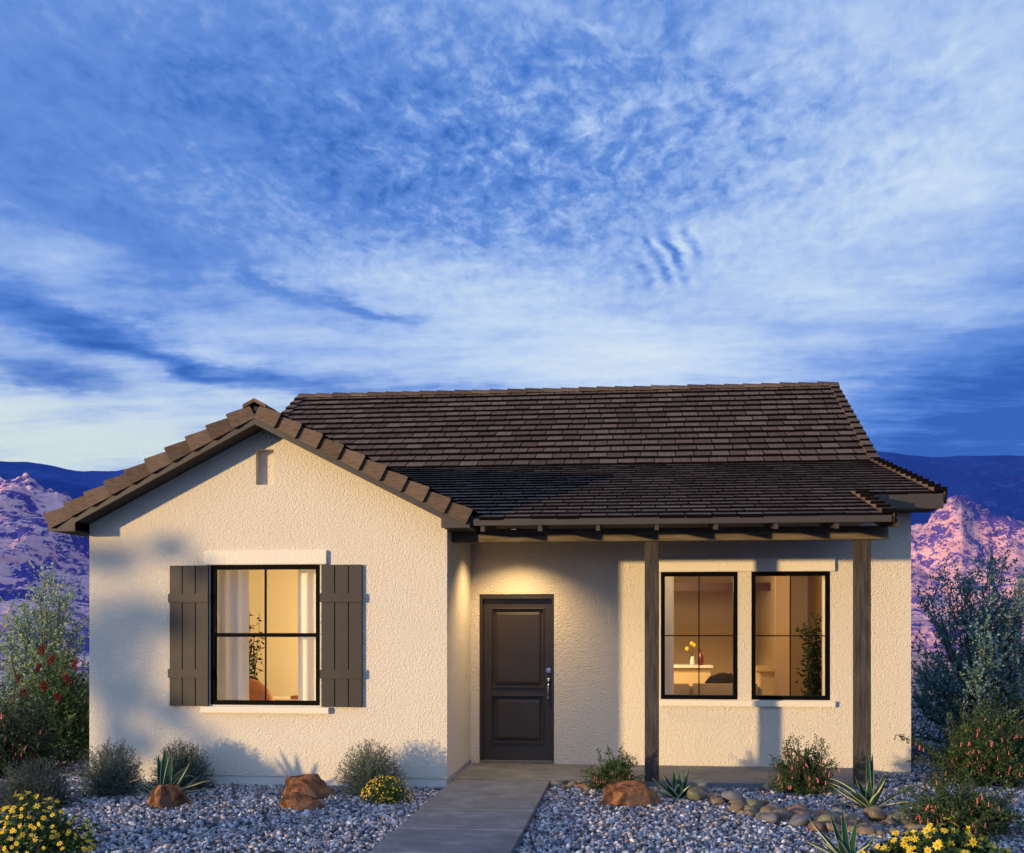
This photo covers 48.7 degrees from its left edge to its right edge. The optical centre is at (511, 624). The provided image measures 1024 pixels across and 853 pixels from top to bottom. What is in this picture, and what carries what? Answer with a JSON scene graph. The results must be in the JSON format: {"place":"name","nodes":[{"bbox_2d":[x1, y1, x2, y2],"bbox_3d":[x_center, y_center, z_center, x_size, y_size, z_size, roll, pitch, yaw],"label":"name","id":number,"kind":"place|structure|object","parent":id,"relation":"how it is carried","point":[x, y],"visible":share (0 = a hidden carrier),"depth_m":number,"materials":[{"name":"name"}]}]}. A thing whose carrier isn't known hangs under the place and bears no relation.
{"place":"outdoors","nodes":[
{"label":"outdoors","id":0,"kind":"place"},
{"bbox_2d":[0,473,88,685],"bbox_3d":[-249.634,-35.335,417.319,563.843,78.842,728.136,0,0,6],"label":"hills","id":1,"kind":"structure","parent":0,"point":[27,501],"depth_m":414.66,"materials":[{"name":"purple stone"}]},
{"bbox_2d":[368,779,549,852],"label":"walkway","id":2,"kind":"structure","parent":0,"point":[498,817],"depth_m":10.19,"materials":[{"name":"concrete"}]},
{"bbox_2d":[0,691,1023,852],"bbox_3d":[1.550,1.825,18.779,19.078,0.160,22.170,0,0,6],"label":"gravel","id":3,"kind":"structure","parent":0,"point":[611,828],"depth_m":10.36,"materials":[{"name":"grey gravel"}]},
{"bbox_2d":[0,653,32,712],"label":"bare sapling","id":4,"kind":"object","parent":3,"relation":"on","point":[15,676],"visible":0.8,"depth_m":14.78,"materials":[{"name":"brown plant"}]},
{"bbox_2d":[0,756,82,813],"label":"ornamental grass","id":5,"kind":"object","parent":3,"relation":"on","point":[44,785],"depth_m":11.13,"materials":[{"name":"green plant"}]},
{"bbox_2d":[0,558,88,730],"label":"silver shrub","id":6,"kind":"object","parent":3,"relation":"on","point":[53,624],"visible":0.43,"depth_m":16.71,"materials":[{"name":"grey plant"}]},
{"bbox_2d":[0,680,88,779],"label":"fuchsia shrub","id":7,"kind":"object","parent":3,"relation":"on","point":[17,745],"visible":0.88,"depth_m":13.58,"materials":[{"name":"green plant"}]},
{"bbox_2d":[11,643,88,760],"bbox_3d":[-6.092,1.066,15.301,1.446,1.641,1.518,0,0,6],"label":"bottlebrush shrub","id":8,"kind":"object","parent":3,"relation":"on","point":[71,704],"visible":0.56,"depth_m":15.07,"materials":[{"name":"green plant"}]},
{"bbox_2d":[0,791,101,852],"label":"flower mound","id":9,"kind":"object","parent":3,"relation":"on","point":[32,834],"visible":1,"depth_m":8.94,"materials":[{"name":"yellow plant"}]},
{"bbox_2d":[73,737,149,799],"bbox_3d":[-4.273,1.514,12.070,0.814,0.660,0.811,0,0,6],"label":"lavender bush","id":10,"kind":"object","parent":3,"relation":"on","point":[110,774],"visible":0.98,"depth_m":11.96,"materials":[{"name":"green plant"}]},
{"bbox_2d":[147,784,191,808],"bbox_3d":[-3.478,1.806,11.332,0.391,0.405,0.450,0,0,29],"label":"boulder","id":11,"kind":"object","parent":3,"relation":"on","point":[167,796],"visible":0.48,"depth_m":11.27,"materials":[{"name":"brown stone"}]},
{"bbox_2d":[134,749,211,795],"bbox_3d":[-3.541,1.569,11.727,0.848,0.530,0.543,0,0,-9],"label":"agave plant","id":12,"kind":"object","parent":3,"relation":"on","point":[165,774],"visible":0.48,"depth_m":11.82,"materials":[{"name":"green plant"}]},
{"bbox_2d":[145,738,217,791],"bbox_3d":[-3.630,1.539,12.459,0.752,0.613,0.768,0,0,6],"label":"lavender bush","id":13,"kind":"object","parent":3,"relation":"on","point":[179,763],"visible":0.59,"depth_m":12.39,"materials":[{"name":"green plant"}]},
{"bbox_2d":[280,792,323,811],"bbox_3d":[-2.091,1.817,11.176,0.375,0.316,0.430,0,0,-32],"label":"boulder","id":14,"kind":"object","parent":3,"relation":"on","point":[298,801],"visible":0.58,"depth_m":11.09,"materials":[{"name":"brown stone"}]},
{"bbox_2d":[281,774,335,799],"bbox_3d":[-2.156,1.869,11.940,0.675,0.549,0.576,0,0,6],"label":"boulder","id":15,"kind":"object","parent":3,"relation":"on","point":[314,785],"visible":0.34,"depth_m":11.90,"materials":[{"name":"brown stone"}]},
{"bbox_2d":[332,739,407,796],"bbox_3d":[-1.527,1.531,12.151,0.817,0.634,0.838,0,0,6],"label":"lavender bush","id":16,"kind":"object","parent":3,"relation":"on","point":[360,777],"visible":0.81,"depth_m":12.05,"materials":[{"name":"green plant"}]},
{"bbox_2d":[360,775,413,804],"bbox_3d":[-1.276,1.692,11.579,0.567,0.297,0.485,0,0,6],"label":"flower mound","id":17,"kind":"object","parent":3,"relation":"on","point":[381,793],"visible":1,"depth_m":11.51,"materials":[{"name":"yellow plant"}]},
{"bbox_2d":[43,381,946,787],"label":"house","id":18,"kind":"structure","parent":3,"relation":"on","point":[493,567],"depth_m":13.81,"materials":[{"name":"paint"}]},
{"bbox_2d":[217,570,248,699],"bbox_3d":[-3.273,0.352,13.147,0.432,2.250,0.076,0,0,6],"label":"curtain","id":19,"kind":"object","parent":18,"relation":"hanging from","point":[232,617],"visible":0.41,"depth_m":13.14,"materials":[{"name":"fabric"}]},
{"bbox_2d":[249,610,264,680],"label":"potted plant","id":20,"kind":"object","parent":18,"relation":"on","point":[253,656],"visible":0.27,"depth_m":15.68,"materials":[{"name":"green plant"}]},
{"bbox_2d":[249,679,273,699],"bbox_3d":[-3.363,1.207,14.125,0.720,1.041,0.670,0,0,6],"label":"armchair","id":21,"kind":"object","parent":18,"relation":"on","point":[256,690],"visible":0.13,"depth_m":14.25,"materials":[{"name":"orange leather"}]},
{"bbox_2d":[211,565,319,704],"bbox_3d":[-2.785,0.121,12.814,1.269,1.578,0.081,0,0,6],"label":"window","id":22,"kind":"structure","parent":18,"relation":"in","point":[214,568],"depth_m":12.80,"materials":[{"name":"black"}]},
{"bbox_2d":[273,696,297,699],"bbox_3d":[-2.870,1.357,15.142,0.840,0.740,0.600,0,0,6],"label":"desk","id":23,"kind":"object","parent":18,"relation":"on","point":[281,698],"visible":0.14,"depth_m":15.05,"materials":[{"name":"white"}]},
{"bbox_2d":[298,569,315,700],"bbox_3d":[-2.258,0.352,13.036,0.426,2.250,0.076,0,0,6],"label":"curtain","id":24,"kind":"object","parent":18,"relation":"hanging from","point":[306,624],"visible":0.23,"depth_m":13.06,"materials":[{"name":"fabric"}]},
{"bbox_2d":[483,599,551,759],"bbox_3d":[0.069,0.701,14.360,0.875,2.045,0.122,0,0,6],"label":"door","id":25,"kind":"structure","parent":18,"relation":"in","point":[517,633],"depth_m":14.38,"materials":[{"name":"paint"}]},
{"bbox_2d":[665,577,673,694],"bbox_3d":[1.957,0.402,14.466,0.223,2.150,0.046,0,0,6],"label":"curtain","id":26,"kind":"object","parent":18,"relation":"hanging from","point":[669,640],"visible":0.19,"depth_m":14.46,"materials":[{"name":"fabric"}]},
{"bbox_2d":[674,664,712,685],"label":"kitchen island","id":27,"kind":"structure","parent":18,"relation":"on","point":[685,673],"depth_m":19.17,"materials":[{"name":"white wood"}]},
{"bbox_2d":[685,641,695,664],"bbox_3d":[3.041,0.493,19.273,0.187,0.407,0.088,0,0,6],"label":"vase","id":28,"kind":"object","parent":27,"relation":"on","point":[692,660],"visible":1,"depth_m":19.25,"materials":[{"name":"white ceramic"}]},
{"bbox_2d":[700,649,703,664],"bbox_3d":[3.219,0.561,19.304,0.100,0.270,0.097,0,0,6],"label":"bottle","id":29,"kind":"object","parent":27,"relation":"on","point":[701,659],"visible":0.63,"depth_m":19.27,"materials":[{"name":"red glass"}]},
{"bbox_2d":[661,572,736,698],"bbox_3d":[2.332,0.142,14.108,0.940,1.579,0.081,0,0,6],"label":"window","id":30,"kind":"structure","parent":18,"relation":"in","point":[663,574],"depth_m":14.09,"materials":[{"name":"black"}]},
{"bbox_2d":[674,683,761,694],"bbox_3d":[2.501,1.235,16.008,1.950,0.824,1.010,0,0,6],"label":"sofa","id":31,"kind":"object","parent":18,"relation":"on","point":[710,689],"visible":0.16,"depth_m":15.54,"materials":[{"name":"fabric"}]},
{"bbox_2d":[705,672,732,683],"bbox_3d":[3.184,1.226,17.145,0.540,1.002,0.600,0,0,6],"label":"dark armchair","id":32,"kind":"object","parent":18,"relation":"on","point":[723,677],"visible":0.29,"depth_m":16.97,"materials":[{"name":"black fabric"}]},
{"bbox_2d":[751,572,829,699],"bbox_3d":[3.440,0.142,13.986,0.946,1.579,0.081,0,0,6],"label":"window","id":33,"kind":"structure","parent":18,"relation":"in","point":[753,574],"depth_m":13.96,"materials":[{"name":"black"}]},
{"bbox_2d":[794,613,821,695],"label":"potted plant","id":34,"kind":"object","parent":18,"relation":"on","point":[812,677],"visible":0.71,"depth_m":15.21,"materials":[{"name":"green plant"}]},
{"bbox_2d":[822,576,824,695],"bbox_3d":[3.989,0.402,14.243,0.170,2.150,0.030,0,0,15],"label":"curtain","id":35,"kind":"object","parent":18,"relation":"hanging from","point":[823,637],"visible":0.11,"depth_m":14.26,"materials":[{"name":"fabric"}]},
{"bbox_2d":[550,780,563,787],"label":"river cobble","id":36,"kind":"object","parent":3,"relation":"on","point":[557,783],"visible":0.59,"depth_m":12.53,"materials":[{"name":"grey stone"}]},
{"bbox_2d":[566,781,577,788],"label":"river cobble","id":37,"kind":"object","parent":3,"relation":"on","point":[571,784],"visible":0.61,"depth_m":12.52,"materials":[{"name":"beige stone"}]},
{"bbox_2d":[578,782,589,787],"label":"river cobble","id":38,"kind":"object","parent":3,"relation":"on","point":[581,784],"visible":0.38,"depth_m":12.48,"materials":[{"name":"beige stone"}]},
{"bbox_2d":[582,785,592,790],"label":"river cobble","id":39,"kind":"object","parent":3,"relation":"on","point":[586,788],"visible":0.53,"depth_m":12.31,"materials":[{"name":"beige stone"}]},
{"bbox_2d":[575,742,647,792],"bbox_3d":[1.102,1.594,12.429,0.818,0.574,0.764,0,0,6],"label":"fuchsia shrub","id":40,"kind":"object","parent":3,"relation":"on","point":[614,769],"visible":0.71,"depth_m":12.36,"materials":[{"name":"green plant"}]},
{"bbox_2d":[600,780,661,807],"bbox_3d":[1.223,1.855,11.481,0.684,0.522,0.513,0,0,6],"label":"boulder","id":41,"kind":"object","parent":3,"relation":"on","point":[631,793],"visible":0.59,"depth_m":11.35,"materials":[{"name":"brown stone"}]},
{"bbox_2d":[452,763,877,790],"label":"porch slab","id":42,"kind":"structure","parent":3,"relation":"on","point":[728,777],"depth_m":13.25,"materials":[{"name":"concrete"}]},
{"bbox_2d":[652,769,704,799],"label":"agave plant","id":43,"kind":"object","parent":3,"relation":"on","point":[676,788],"visible":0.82,"depth_m":11.85,"materials":[{"name":"green plant"}]},
{"bbox_2d":[682,781,695,787],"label":"river cobble","id":44,"kind":"object","parent":3,"relation":"on","point":[690,783],"visible":0.2,"depth_m":12.09,"materials":[{"name":"grey stone"}]},
{"bbox_2d":[686,787,704,800],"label":"river cobble","id":45,"kind":"object","parent":3,"relation":"on","point":[695,794],"visible":0.94,"depth_m":11.60,"materials":[{"name":"beige stone"}]},
{"bbox_2d":[696,785,712,792],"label":"river cobble","id":46,"kind":"object","parent":3,"relation":"on","point":[706,790],"visible":0.27,"depth_m":12.04,"materials":[{"name":"grey stone"}]},
{"bbox_2d":[706,793,721,800],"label":"river cobble","id":47,"kind":"object","parent":3,"relation":"on","point":[717,795],"visible":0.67,"depth_m":11.71,"materials":[{"name":"grey stone"}]},
{"bbox_2d":[711,798,724,803],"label":"river cobble","id":48,"kind":"object","parent":3,"relation":"on","point":[719,800],"visible":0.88,"depth_m":11.38,"materials":[{"name":"beige stone"}]},
{"bbox_2d":[721,791,745,802],"bbox_3d":[2.249,1.768,11.498,0.267,0.141,0.180,26,-30,-11],"label":"river cobble","id":49,"kind":"object","parent":3,"relation":"on","point":[727,796],"visible":0.68,"depth_m":11.43,"materials":[{"name":"grey stone"}]},
{"bbox_2d":[727,800,744,812],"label":"river cobble","id":50,"kind":"object","parent":3,"relation":"on","point":[737,806],"visible":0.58,"depth_m":10.95,"materials":[{"name":"brown stone"}]},
{"bbox_2d":[745,809,756,816],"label":"river cobble","id":51,"kind":"object","parent":3,"relation":"on","point":[749,812],"visible":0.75,"depth_m":10.68,"materials":[{"name":"beige stone"}]},
{"bbox_2d":[744,805,757,812],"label":"river cobble","id":52,"kind":"object","parent":3,"relation":"on","point":[746,807],"visible":0.59,"depth_m":10.84,"materials":[{"name":"beige stone"}]},
{"bbox_2d":[745,799,762,810],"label":"river cobble","id":53,"kind":"object","parent":3,"relation":"on","point":[756,804],"visible":0.48,"depth_m":11.01,"materials":[{"name":"stone"}]},
{"bbox_2d":[755,813,765,819],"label":"river cobble","id":54,"kind":"object","parent":3,"relation":"on","point":[757,815],"visible":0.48,"depth_m":10.53,"materials":[{"name":"stone"}]},
{"bbox_2d":[758,800,768,805],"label":"river cobble","id":55,"kind":"object","parent":3,"relation":"on","point":[764,802],"visible":0.38,"depth_m":11.19,"materials":[{"name":"grey stone"}]},
{"bbox_2d":[759,806,775,812],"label":"river cobble","id":56,"kind":"object","parent":3,"relation":"on","point":[765,809],"visible":0.34,"depth_m":10.66,"materials":[{"name":"beige stone"}]},
{"bbox_2d":[759,812,779,823],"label":"river cobble","id":57,"kind":"object","parent":3,"relation":"on","point":[771,817],"visible":0.67,"depth_m":10.31,"materials":[{"name":"grey stone"}]},
{"bbox_2d":[766,803,784,808],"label":"river cobble","id":58,"kind":"object","parent":3,"relation":"on","point":[777,806],"visible":0.3,"depth_m":10.97,"materials":[{"name":"grey stone"}]},
{"bbox_2d":[772,808,793,820],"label":"river cobble","id":59,"kind":"object","parent":3,"relation":"on","point":[783,814],"visible":0.42,"depth_m":10.45,"materials":[{"name":"grey stone"}]},
{"bbox_2d":[756,734,842,795],"bbox_3d":[3.087,1.502,12.207,0.896,0.698,0.837,0,0,6],"label":"fuchsia shrub","id":60,"kind":"object","parent":3,"relation":"on","point":[804,776],"visible":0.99,"depth_m":12.11,"materials":[{"name":"green plant"}]},
{"bbox_2d":[787,803,811,814],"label":"river cobble","id":61,"kind":"object","parent":3,"relation":"on","point":[798,807],"visible":0.46,"depth_m":10.68,"materials":[{"name":"stone"}]},
{"bbox_2d":[788,813,811,827],"bbox_3d":[2.600,1.774,10.210,0.240,0.130,0.155,-21,-2,-18],"label":"river cobble","id":62,"kind":"object","parent":3,"relation":"on","point":[800,820],"visible":0.77,"depth_m":10.16,"materials":[{"name":"grey stone"}]},
{"bbox_2d":[793,810,813,819],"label":"river cobble","id":63,"kind":"object","parent":3,"relation":"on","point":[798,812],"visible":0.44,"depth_m":10.52,"materials":[{"name":"stone"}]},
{"bbox_2d":[808,821,826,831],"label":"river cobble","id":64,"kind":"object","parent":3,"relation":"on","point":[821,826],"visible":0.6,"depth_m":9.88,"materials":[{"name":"brown stone"}]},
{"bbox_2d":[812,809,829,816],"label":"river cobble","id":65,"kind":"object","parent":3,"relation":"on","point":[818,812],"visible":0.54,"depth_m":10.65,"materials":[{"name":"grey stone"}]},
{"bbox_2d":[817,814,838,823],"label":"river cobble","id":66,"kind":"object","parent":3,"relation":"on","point":[824,818],"visible":0.52,"depth_m":10.04,"materials":[{"name":"beige stone"}]},
{"bbox_2d":[825,822,841,832],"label":"river cobble","id":67,"kind":"object","parent":3,"relation":"on","point":[829,826],"visible":0.6,"depth_m":9.88,"materials":[{"name":"beige stone"}]},
{"bbox_2d":[827,811,841,817],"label":"river cobble","id":68,"kind":"object","parent":3,"relation":"on","point":[838,814],"visible":0.34,"depth_m":10.46,"materials":[{"name":"grey stone"}]},
{"bbox_2d":[831,807,847,813],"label":"river cobble","id":69,"kind":"object","parent":3,"relation":"on","point":[838,809],"visible":0.35,"depth_m":10.54,"materials":[{"name":"grey stone"}]},
{"bbox_2d":[803,811,878,852],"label":"agave plant","id":70,"kind":"object","parent":3,"relation":"on","point":[845,845],"visible":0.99,"depth_m":8.74,"materials":[{"name":"green plant"}]},
{"bbox_2d":[840,813,858,819],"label":"river cobble","id":71,"kind":"object","parent":3,"relation":"on","point":[846,815],"visible":0.27,"depth_m":10.39,"materials":[{"name":"grey stone"}]},
{"bbox_2d":[846,819,858,825],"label":"river cobble","id":72,"kind":"object","parent":3,"relation":"on","point":[851,822],"visible":0.51,"depth_m":10.08,"materials":[{"name":"stone"}]},
{"bbox_2d":[847,825,857,831],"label":"river cobble","id":73,"kind":"object","parent":3,"relation":"on","point":[850,827],"visible":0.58,"depth_m":9.87,"materials":[{"name":"beige stone"}]},
{"bbox_2d":[847,815,861,820],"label":"river cobble","id":74,"kind":"object","parent":3,"relation":"on","point":[858,818],"visible":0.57,"depth_m":10.25,"materials":[{"name":"grey stone"}]},
{"bbox_2d":[856,822,869,826],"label":"river cobble","id":75,"kind":"object","parent":3,"relation":"on","point":[864,824],"visible":0.33,"depth_m":10.02,"materials":[{"name":"grey stone"}]},
{"bbox_2d":[859,819,871,823],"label":"river cobble","id":76,"kind":"object","parent":3,"relation":"on","point":[865,820],"visible":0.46,"depth_m":10.21,"materials":[{"name":"grey stone"}]},
{"bbox_2d":[857,825,875,834],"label":"river cobble","id":77,"kind":"object","parent":3,"relation":"on","point":[865,830],"visible":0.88,"depth_m":9.73,"materials":[{"name":"brown stone"}]},
{"bbox_2d":[830,751,908,807],"bbox_3d":[3.555,1.533,11.157,0.825,0.601,0.441,0,0,6],"label":"agave plant","id":78,"kind":"object","parent":3,"relation":"on","point":[868,797],"visible":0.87,"depth_m":11.20,"materials":[{"name":"green plant"}]},
{"bbox_2d":[863,805,886,821],"bbox_3d":[3.360,1.763,10.441,0.220,0.165,0.291,22,-11,45],"label":"river cobble","id":79,"kind":"object","parent":3,"relation":"on","point":[875,813],"visible":0.77,"depth_m":10.36,"materials":[{"name":"stone"}]},
{"bbox_2d":[871,823,885,829],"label":"river cobble","id":80,"kind":"object","parent":3,"relation":"on","point":[876,826],"visible":0.52,"depth_m":9.91,"materials":[{"name":"grey stone"}]},
{"bbox_2d":[876,830,885,836],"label":"river cobble","id":81,"kind":"object","parent":3,"relation":"on","point":[881,832],"visible":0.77,"depth_m":9.72,"materials":[{"name":"grey stone"}]},
{"bbox_2d":[882,818,897,826],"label":"river cobble","id":82,"kind":"object","parent":3,"relation":"on","point":[888,821],"visible":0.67,"depth_m":10.20,"materials":[{"name":"stone"}]},
{"bbox_2d":[885,828,897,834],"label":"river cobble","id":83,"kind":"object","parent":3,"relation":"on","point":[890,830],"visible":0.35,"depth_m":9.78,"materials":[{"name":"grey stone"}]},
{"bbox_2d":[887,809,914,822],"bbox_3d":[3.552,1.781,10.384,0.233,0.157,0.341,1,-21,-42],"label":"river cobble","id":84,"kind":"object","parent":3,"relation":"on","point":[900,813],"visible":0.39,"depth_m":10.30,"materials":[{"name":"grey stone"}]},
{"bbox_2d":[902,828,915,834],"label":"river cobble","id":85,"kind":"object","parent":3,"relation":"on","point":[910,829],"visible":0.27,"depth_m":9.69,"materials":[{"name":"stone"}]},
{"bbox_2d":[901,823,917,831],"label":"river cobble","id":86,"kind":"object","parent":3,"relation":"on","point":[908,826],"visible":0.45,"depth_m":9.88,"materials":[{"name":"brown stone"}]},
{"bbox_2d":[903,819,916,825],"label":"river cobble","id":87,"kind":"object","parent":3,"relation":"on","point":[910,820],"visible":0.36,"depth_m":10.08,"materials":[{"name":"grey stone"}]},
{"bbox_2d":[916,824,932,832],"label":"river cobble","id":88,"kind":"object","parent":3,"relation":"on","point":[918,827],"visible":0.22,"depth_m":9.80,"materials":[{"name":"grey stone"}]},
{"bbox_2d":[861,814,1011,852],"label":"flower mound","id":89,"kind":"object","parent":3,"relation":"on","point":[934,840],"visible":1,"depth_m":8.39,"materials":[{"name":"yellow plant"}]},
{"bbox_2d":[887,761,1023,841],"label":"fuchsia shrub","id":90,"kind":"object","parent":3,"relation":"on","point":[975,811],"visible":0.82,"depth_m":9.81,"materials":[{"name":"green plant"}]},
{"bbox_2d":[894,703,1023,788],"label":"fuchsia shrub","id":91,"kind":"object","parent":3,"relation":"on","point":[991,757],"visible":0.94,"depth_m":12.75,"materials":[{"name":"green plant"}]},
{"bbox_2d":[911,528,1023,747],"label":"silver shrub","id":92,"kind":"object","parent":3,"relation":"on","point":[990,659],"visible":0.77,"depth_m":15.24,"materials":[{"name":"green plant"}]},
{"bbox_2d":[925,680,1023,765],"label":"dark shrub","id":93,"kind":"object","parent":3,"relation":"on","point":[1016,700],"visible":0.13,"depth_m":14.35,"materials":[{"name":"green plant"}]},
{"bbox_2d":[0,452,1023,525],"bbox_3d":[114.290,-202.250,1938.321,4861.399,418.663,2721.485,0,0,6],"label":"mountain ridge","id":94,"kind":"structure","parent":0,"point":[994,484],"depth_m":2074.09,"materials":[{"name":"stone"}]},
{"bbox_2d":[0,0,1023,470],"label":"sky","id":95,"kind":"structure","parent":0,"point":[209,208],"materials":[{"name":"blue"}]},
{"bbox_2d":[68,652,1023,695],"bbox_3d":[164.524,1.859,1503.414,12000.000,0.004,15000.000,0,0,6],"label":"desert floor","id":96,"kind":"structure","parent":0,"point":[915,656],"depth_m":52.26,"materials":[{"name":"purple"}]},
{"bbox_2d":[911,495,1023,657],"bbox_3d":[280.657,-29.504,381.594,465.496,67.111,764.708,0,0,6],"label":"hills","id":97,"kind":"structure","parent":0,"point":[937,535],"depth_m":459.45,"materials":[{"name":"stone"}]}
]}

